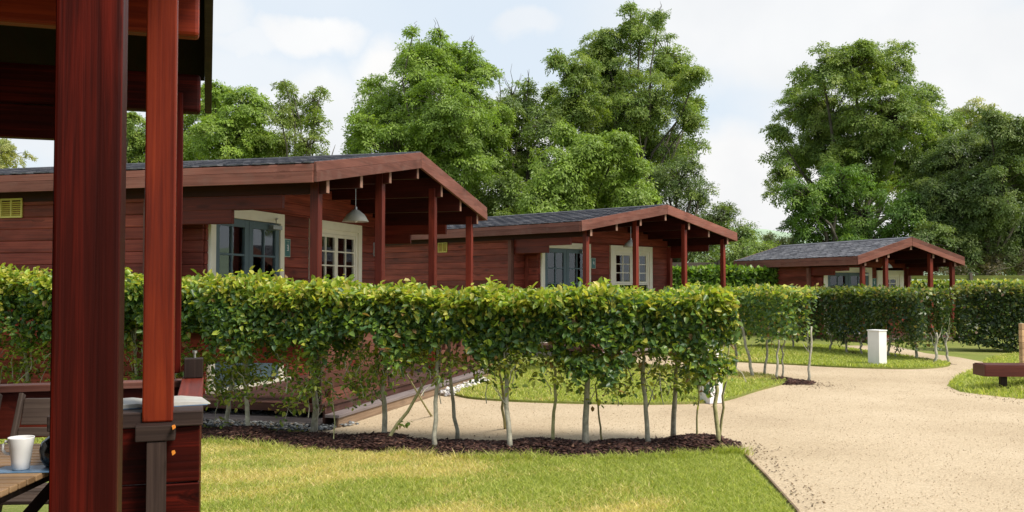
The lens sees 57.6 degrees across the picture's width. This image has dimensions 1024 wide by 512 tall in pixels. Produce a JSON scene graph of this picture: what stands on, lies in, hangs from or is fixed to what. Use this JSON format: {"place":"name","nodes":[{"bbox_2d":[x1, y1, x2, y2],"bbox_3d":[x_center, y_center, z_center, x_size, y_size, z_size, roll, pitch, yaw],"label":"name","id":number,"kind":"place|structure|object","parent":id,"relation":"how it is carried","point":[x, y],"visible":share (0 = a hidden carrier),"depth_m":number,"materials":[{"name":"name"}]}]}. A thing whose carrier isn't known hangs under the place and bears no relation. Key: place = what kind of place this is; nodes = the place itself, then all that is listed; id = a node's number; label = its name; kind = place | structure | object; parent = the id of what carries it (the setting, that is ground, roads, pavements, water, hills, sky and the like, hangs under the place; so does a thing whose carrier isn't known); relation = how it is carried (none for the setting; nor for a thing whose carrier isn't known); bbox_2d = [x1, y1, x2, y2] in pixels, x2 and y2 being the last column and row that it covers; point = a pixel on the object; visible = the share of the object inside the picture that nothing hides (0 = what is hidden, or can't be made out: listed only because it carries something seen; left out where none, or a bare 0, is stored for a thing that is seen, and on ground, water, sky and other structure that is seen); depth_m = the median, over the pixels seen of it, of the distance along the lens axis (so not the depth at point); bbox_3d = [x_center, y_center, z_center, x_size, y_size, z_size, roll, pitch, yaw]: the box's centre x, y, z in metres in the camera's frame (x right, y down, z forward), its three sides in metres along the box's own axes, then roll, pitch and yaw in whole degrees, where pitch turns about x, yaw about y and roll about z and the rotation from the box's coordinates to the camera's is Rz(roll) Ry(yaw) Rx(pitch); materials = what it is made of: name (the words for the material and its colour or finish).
{"place":"outdoors","nodes":[
{"label":"outdoors","id":0,"kind":"place"},
{"bbox_2d":[0,437,46,443],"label":"grass","id":1,"kind":"structure","parent":0,"point":[2,441],"depth_m":9.45,"materials":[{"name":"green plant"}]},
{"bbox_2d":[2,298,1018,511],"bbox_3d":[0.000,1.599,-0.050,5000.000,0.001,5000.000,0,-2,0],"label":"ground","id":2,"kind":"structure","parent":0,"point":[965,351],"depth_m":22.33,"materials":[{"name":"green plant"}]},
{"bbox_2d":[0,138,37,168],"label":"ash tree","id":3,"kind":"object","parent":2,"relation":"on","point":[9,156],"visible":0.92,"depth_m":61.70,"materials":[{"name":"green plant"}]},
{"bbox_2d":[0,0,212,511],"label":"log cabin","id":4,"kind":"object","parent":2,"relation":"on","point":[79,79],"visible":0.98,"depth_m":3.28,"materials":[{"name":"red wood"}]},
{"bbox_2d":[0,444,48,511],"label":"garden table","id":5,"kind":"object","parent":4,"relation":"on","point":[12,485],"visible":0.31,"depth_m":3.31,"materials":[{"name":"brown wood"}]},
{"bbox_2d":[0,465,48,473],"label":"tray","id":6,"kind":"object","parent":5,"relation":"on","point":[31,469],"visible":0.41,"depth_m":3.32,"materials":[{"name":"blue plastic"}]},
{"bbox_2d":[1,435,34,470],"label":"mug","id":7,"kind":"object","parent":6,"relation":"on","point":[20,450],"visible":1,"depth_m":3.31,"materials":[{"name":"white ceramic"}]},
{"bbox_2d":[39,436,49,467],"bbox_3d":[-1.646,0.699,3.407,0.155,0.136,0.131,1,-2,-36],"label":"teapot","id":8,"kind":"object","parent":6,"relation":"on","point":[44,452],"visible":0.17,"depth_m":3.35,"materials":[{"name":"ceramic"}]},
{"bbox_2d":[0,393,49,511],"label":"folding chair","id":9,"kind":"object","parent":4,"relation":"on","point":[32,411],"visible":0.18,"depth_m":4.38,"materials":[{"name":"brown wood"}]},
{"bbox_2d":[123,396,209,409],"bbox_3d":[-1.382,0.555,3.584,0.390,0.032,0.224,1,-2,-27],"label":"cushion","id":10,"kind":"object","parent":4,"relation":"on","point":[132,403],"visible":0.4,"depth_m":3.55,"materials":[{"name":"white fabric"}]},
{"bbox_2d":[126,111,145,162],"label":"broadleaf tree","id":11,"kind":"object","parent":2,"relation":"on","point":[135,148],"visible":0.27,"depth_m":49.11,"materials":[{"name":"green plant"}]},
{"bbox_2d":[142,78,283,160],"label":"broadleaf tree","id":12,"kind":"object","parent":2,"relation":"on","point":[237,133],"visible":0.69,"depth_m":43.91,"materials":[{"name":"green plant"}]},
{"bbox_2d":[0,151,490,426],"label":"log cabin","id":13,"kind":"object","parent":2,"relation":"on","point":[244,215],"visible":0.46,"depth_m":11.80,"materials":[{"name":"red wood"}]},
{"bbox_2d":[215,219,248,387],"bbox_3d":[-3.626,0.593,11.993,0.058,2.157,0.780,0,-2,16],"label":"door","id":14,"kind":"structure","parent":13,"relation":"in","point":[232,240],"depth_m":12.01,"materials":[{"name":"blue glass"}]},
{"bbox_2d":[248,221,278,379],"bbox_3d":[-3.413,0.616,12.751,0.058,2.157,0.780,0,-2,16],"label":"door","id":15,"kind":"structure","parent":13,"relation":"in","point":[263,241],"depth_m":12.76,"materials":[{"name":"blue glass"}]},
{"bbox_2d":[284,239,289,256],"bbox_3d":[-3.230,-0.116,13.383,0.021,0.260,0.170,0,-2,16],"label":"number sign","id":16,"kind":"object","parent":13,"relation":"attached to","point":[287,249],"visible":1,"depth_m":13.37,"materials":[{"name":"green metal"}]},
{"bbox_2d":[322,233,336,281],"bbox_3d":[-2.923,0.194,14.555,0.040,1.091,0.697,0,-2,16],"label":"window","id":17,"kind":"structure","parent":13,"relation":"in","point":[328,240],"depth_m":14.69,"materials":[{"name":"beige paint"}]},
{"bbox_2d":[308,219,361,284],"bbox_3d":[-2.837,0.151,14.896,0.120,1.380,1.800,0,-2,16],"label":"window frame","id":18,"kind":"structure","parent":13,"relation":"in","point":[328,227],"depth_m":15.36,"materials":[{"name":"beige paint"}]},
{"bbox_2d":[336,235,354,281],"bbox_3d":[-2.734,0.215,15.230,0.040,1.091,0.697,0,-2,16],"label":"window","id":19,"kind":"structure","parent":13,"relation":"in","point":[345,245],"depth_m":15.23,"materials":[{"name":"beige paint"}]},
{"bbox_2d":[342,189,368,222],"bbox_3d":[-2.253,-0.755,13.410,0.380,0.560,0.380,0,-2,16],"label":"pendant lamp","id":20,"kind":"object","parent":13,"relation":"hanging from","point":[355,215],"visible":0.88,"depth_m":13.31,"materials":[{"name":"metal"}]},
{"bbox_2d":[201,408,358,431],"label":"slate chippings","id":21,"kind":"object","parent":2,"relation":"on","point":[268,425],"visible":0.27,"depth_m":10.50,"materials":[{"name":"grey stone"}]},
{"bbox_2d":[252,79,334,157],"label":"slender tree","id":22,"kind":"object","parent":2,"relation":"on","point":[292,120],"visible":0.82,"depth_m":43.12,"materials":[{"name":"green plant"}]},
{"bbox_2d":[0,263,745,446],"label":"hedge","id":23,"kind":"object","parent":2,"relation":"on","point":[489,322],"visible":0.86,"depth_m":9.10,"materials":[{"name":"green plant"}]},
{"bbox_2d":[340,18,518,198],"bbox_3d":[-3.438,-3.281,36.814,7.551,12.300,7.181,0,-2,0],"label":"ash tree","id":24,"kind":"object","parent":2,"relation":"on","point":[445,135],"visible":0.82,"depth_m":35.89,"materials":[{"name":"green plant"}]},
{"bbox_2d":[201,425,742,460],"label":"bark mulch","id":25,"kind":"object","parent":2,"relation":"on","point":[346,440],"visible":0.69,"depth_m":9.02,"materials":[{"name":"brown wood"}]},
{"bbox_2d":[201,434,795,511],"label":"grass","id":26,"kind":"structure","parent":2,"relation":"on","point":[235,478],"depth_m":7.36,"materials":[{"name":"green plant"}]},
{"bbox_2d":[487,206,513,215],"bbox_3d":[-3.871,-0.430,35.960,18.218,6.508,5.338,0,-2,0],"label":"hedgerow bush","id":27,"kind":"object","parent":2,"relation":"on","point":[502,213],"depth_m":36.13,"materials":[{"name":"green plant"}]},
{"bbox_2d":[458,66,566,216],"bbox_3d":[-0.151,-2.741,40.243,6.237,11.498,7.564,0,-2,0],"label":"ivy clad tree","id":28,"kind":"object","parent":2,"relation":"on","point":[533,130],"visible":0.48,"depth_m":38.56,"materials":[{"name":"green plant"}]},
{"bbox_2d":[385,204,737,356],"bbox_3d":[0.402,0.620,25.089,9.420,3.513,6.423,-2,-2,44],"label":"log cabin","id":29,"kind":"object","parent":2,"relation":"on","point":[543,250],"visible":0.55,"depth_m":22.72,"materials":[{"name":"red wood"}]},
{"bbox_2d":[545,248,566,340],"bbox_3d":[1.016,0.900,21.900,0.058,2.157,0.780,-2,-2,44],"label":"door","id":30,"kind":"structure","parent":29,"relation":"in","point":[555,260],"depth_m":21.91,"materials":[{"name":"grey wood"}]},
{"bbox_2d":[566,249,582,287],"bbox_3d":[1.560,0.917,22.470,0.058,2.157,0.780,-2,-2,44],"label":"door","id":31,"kind":"structure","parent":29,"relation":"in","point":[574,259],"depth_m":22.43,"materials":[{"name":"grey wood"}]},
{"bbox_2d":[591,258,595,268],"bbox_3d":[2.008,0.180,22.944,0.021,0.260,0.170,-2,-2,44],"label":"number sign","id":32,"kind":"object","parent":29,"relation":"attached to","point":[593,263],"visible":1,"depth_m":22.93,"materials":[{"name":"green metal"}]},
{"bbox_2d":[615,253,630,288],"bbox_3d":[2.835,0.481,23.833,0.040,1.091,0.697,-2,-2,44],"label":"window","id":33,"kind":"structure","parent":29,"relation":"in","point":[622,261],"depth_m":23.84,"materials":[{"name":"beige paint"}]},
{"bbox_2d":[623,238,632,247],"bbox_3d":[2.873,-0.474,22.511,0.380,0.560,0.380,-2,-2,44],"label":"pendant lamp","id":34,"kind":"object","parent":29,"relation":"hanging from","point":[629,244],"visible":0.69,"depth_m":22.41,"materials":[{"name":"ceramic"}]},
{"bbox_2d":[609,245,652,290],"bbox_3d":[3.070,0.436,24.094,0.120,1.380,1.800,-2,-2,44],"label":"window frame","id":35,"kind":"structure","parent":29,"relation":"in","point":[614,249],"depth_m":24.08,"materials":[{"name":"beige paint"}]},
{"bbox_2d":[631,254,646,290],"bbox_3d":[3.320,0.497,24.340,0.040,1.091,0.697,-2,-2,44],"label":"window","id":36,"kind":"structure","parent":29,"relation":"in","point":[642,257],"depth_m":24.45,"materials":[{"name":"beige paint"}]},
{"bbox_2d":[515,120,663,213],"bbox_3d":[2.667,-1.079,33.857,5.365,7.730,5.966,0,-2,0],"label":"ash tree","id":37,"kind":"object","parent":2,"relation":"on","point":[585,174],"visible":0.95,"depth_m":32.12,"materials":[{"name":"green plant"}]},
{"bbox_2d":[537,0,712,173],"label":"ash tree","id":38,"kind":"object","parent":2,"relation":"on","point":[605,80],"visible":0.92,"depth_m":40.44,"materials":[{"name":"green plant"}]},
{"bbox_2d":[506,281,819,380],"bbox_3d":[2.482,1.298,16.958,6.042,1.711,2.216,-1,-2,18],"label":"hedge","id":39,"kind":"object","parent":2,"relation":"on","point":[774,296],"visible":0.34,"depth_m":15.68,"materials":[{"name":"green plant"}]},
{"bbox_2d":[307,346,1023,511],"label":"gravel drive","id":40,"kind":"structure","parent":2,"relation":"on","point":[876,423],"depth_m":10.26,"materials":[{"name":"beige gravel"}]},
{"bbox_2d":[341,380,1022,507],"bbox_3d":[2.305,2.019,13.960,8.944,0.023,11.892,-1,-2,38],"label":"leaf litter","id":41,"kind":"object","parent":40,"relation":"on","point":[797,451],"visible":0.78,"depth_m":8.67,"materials":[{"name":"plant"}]},
{"bbox_2d":[630,131,741,283],"bbox_3d":[6.463,-1.127,37.443,5.249,8.127,5.808,0,-2,0],"label":"hawthorn","id":42,"kind":"object","parent":2,"relation":"on","point":[680,183],"visible":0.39,"depth_m":36.27,"materials":[{"name":"green plant"}]},
{"bbox_2d":[672,260,733,266],"bbox_3d":[7.500,1.402,33.673,8.173,2.480,0.111,0,-2,7],"label":"fence","id":43,"kind":"object","parent":2,"relation":"on","point":[698,263],"visible":0.02,"depth_m":33.78,"materials":[{"name":"wood"}]},
{"bbox_2d":[672,263,778,334],"bbox_3d":[3.379,1.465,30.824,12.466,2.533,1.847,0,-2,8],"label":"hedge","id":44,"kind":"object","parent":2,"relation":"on","point":[742,275],"visible":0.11,"depth_m":29.74,"materials":[{"name":"green plant"}]},
{"bbox_2d":[690,217,781,265],"bbox_3d":[8.755,0.646,35.328,2.822,4.369,4.938,-2,-2,42],"label":"hedgerow bush","id":45,"kind":"object","parent":2,"relation":"on","point":[743,246],"visible":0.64,"depth_m":34.70,"materials":[{"name":"green plant"}]},
{"bbox_2d":[734,442,799,511],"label":"lawn edging","id":46,"kind":"object","parent":2,"relation":"on","point":[769,479],"visible":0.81,"depth_m":7.46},
{"bbox_2d":[757,231,800,246],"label":"hedgerow bush","id":47,"kind":"object","parent":2,"relation":"on","point":[782,240],"visible":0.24,"depth_m":42.08,"materials":[{"name":"green plant"}]},
{"bbox_2d":[733,236,964,342],"bbox_3d":[10.349,1.017,29.153,3.845,2.971,6.320,1,-2,-20],"label":"log cabin","id":48,"kind":"object","parent":2,"relation":"on","point":[850,263],"visible":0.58,"depth_m":27.91,"materials":[{"name":"red wood"}]},
{"bbox_2d":[828,273,848,332],"bbox_3d":[9.759,1.401,27.879,0.745,1.804,0.058,1,-2,-20],"label":"door","id":49,"kind":"structure","parent":48,"relation":"in","point":[839,279],"depth_m":27.90,"materials":[{"name":"grey wood"}]},
{"bbox_2d":[848,273,868,332],"bbox_3d":[10.468,1.409,28.132,0.745,1.804,0.058,1,-2,-20],"label":"door","id":50,"kind":"structure","parent":48,"relation":"in","point":[853,278],"depth_m":28.11,"materials":[{"name":"grey wood"}]},
{"bbox_2d":[872,278,876,286],"bbox_3d":[11.035,0.817,28.340,0.160,0.280,0.021,1,-2,-20],"label":"number sign","id":51,"kind":"object","parent":48,"relation":"attached to","point":[874,282],"visible":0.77,"depth_m":28.33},
{"bbox_2d":[876,270,903,302],"bbox_3d":[11.585,0.989,28.565,1.010,1.090,0.120,1,-2,-20],"label":"window frame","id":52,"kind":"structure","parent":48,"relation":"in","point":[897,274],"depth_m":28.56,"materials":[{"name":"beige paint"}]},
{"bbox_2d":[888,278,896,287],"bbox_3d":[11.588,1.050,28.552,0.548,0.757,0.040,1,-2,-20],"label":"window","id":53,"kind":"structure","parent":48,"relation":"in","point":[891,281],"depth_m":28.59,"materials":[{"name":"beige paint"}]},
{"bbox_2d":[775,162,949,243],"bbox_3d":[14.674,-0.526,39.191,6.803,7.056,5.700,0,-2,0],"label":"ivy clad tree","id":54,"kind":"object","parent":2,"relation":"on","point":[812,206],"visible":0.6,"depth_m":39.18,"materials":[{"name":"green plant"}]},
{"bbox_2d":[755,37,971,229],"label":"ash tree","id":55,"kind":"object","parent":2,"relation":"on","point":[891,126],"visible":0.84,"depth_m":41.72,"materials":[{"name":"green plant"}]},
{"bbox_2d":[891,103,1023,275],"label":"holm oak","id":56,"kind":"object","parent":2,"relation":"on","point":[974,190],"visible":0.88,"depth_m":36.71,"materials":[{"name":"green plant"}]},
{"bbox_2d":[911,277,1023,336],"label":"hedge","id":57,"kind":"object","parent":2,"relation":"on","point":[938,283],"visible":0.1,"depth_m":28.95,"materials":[{"name":"green plant"}]},
{"bbox_2d":[911,273,1023,280],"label":"fence","id":58,"kind":"object","parent":2,"relation":"on","point":[970,276],"visible":0.2,"depth_m":32.68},
{"bbox_2d":[912,236,1023,280],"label":"hedgerow bush","id":59,"kind":"object","parent":2,"relation":"on","point":[988,262],"visible":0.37,"depth_m":36.27,"materials":[{"name":"green plant"}]},
{"bbox_2d":[948,96,1013,275],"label":"ash tree","id":60,"kind":"object","parent":2,"relation":"on","point":[968,124],"visible":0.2,"depth_m":52.12,"materials":[{"name":"green plant"}]},
{"bbox_2d":[948,352,1023,398],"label":"grass mound","id":61,"kind":"object","parent":2,"relation":"on","point":[995,391],"depth_m":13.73,"materials":[{"name":"green plant"}]},
{"bbox_2d":[973,363,1023,387],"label":"bench","id":62,"kind":"object","parent":61,"relation":"on","point":[1002,371],"visible":0.91,"depth_m":13.84,"materials":[{"name":"brown wood"}]},
{"bbox_2d":[1019,323,1023,362],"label":"timber panel","id":63,"kind":"object","parent":61,"relation":"on","point":[1021,342],"visible":0.79,"depth_m":14.54,"materials":[{"name":"brown wood"}]},
{"bbox_2d":[950,281,1023,351],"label":"hedge","id":64,"kind":"object","parent":2,"relation":"on","point":[983,298],"visible":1,"depth_m":22.13,"materials":[{"name":"green plant"}]},
{"bbox_2d":[0,0,1023,236],"label":"sky","id":65,"kind":"structure","parent":0,"point":[969,49],"materials":[{"name":"white"}]},
{"bbox_2d":[453,360,786,404],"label":"lawn","id":66,"kind":"structure","parent":0,"point":[607,403],"depth_m":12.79,"materials":[{"name":"green plant"}]},
{"bbox_2d":[439,377,486,396],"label":"white stones","id":67,"kind":"object","parent":66,"relation":"on","point":[445,392],"visible":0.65,"depth_m":13.82,"materials":[{"name":"white stone"}]},
{"bbox_2d":[699,349,723,403],"bbox_3d":[2.691,1.625,12.592,0.260,0.730,0.260,1,-2,-28],"label":"bollard","id":68,"kind":"object","parent":66,"relation":"on","point":[707,400],"visible":0.32,"depth_m":12.52,"materials":[{"name":"white metal"}]},
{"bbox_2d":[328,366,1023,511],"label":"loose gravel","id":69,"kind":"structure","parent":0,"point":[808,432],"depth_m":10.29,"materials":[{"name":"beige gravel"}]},
{"bbox_2d":[689,343,949,368],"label":"lawn","id":70,"kind":"structure","parent":0,"point":[839,366],"depth_m":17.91,"materials":[{"name":"green plant"}]},
{"bbox_2d":[718,283,959,361],"bbox_3d":[7.331,1.469,21.869,1.981,1.691,6.713,1,-2,-35],"label":"hedge","id":71,"kind":"object","parent":70,"relation":"on","point":[876,306],"visible":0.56,"depth_m":20.16,"materials":[{"name":"green plant"}]},
{"bbox_2d":[867,329,886,364],"bbox_3d":[7.141,1.804,18.195,0.290,0.720,0.290,1,-2,-35],"label":"bollard","id":72,"kind":"object","parent":70,"relation":"on","point":[877,346],"visible":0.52,"depth_m":18.11,"materials":[{"name":"white wood"}]},
{"bbox_2d":[687,227,1005,285],"bbox_3d":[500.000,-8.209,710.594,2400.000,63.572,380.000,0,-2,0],"label":"hill","id":73,"kind":"structure","parent":0,"point":[764,231],"depth_m":727.67,"materials":[{"name":"green plant"}]},
{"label":"mulch bed","id":74,"kind":"structure","parent":0,"visible":0},
{"bbox_2d":[748,374,815,384],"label":"bark mulch","id":75,"kind":"object","parent":74,"relation":"on","point":[790,380],"visible":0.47,"depth_m":15.08,"materials":[{"name":"brown wood"}]}
]}

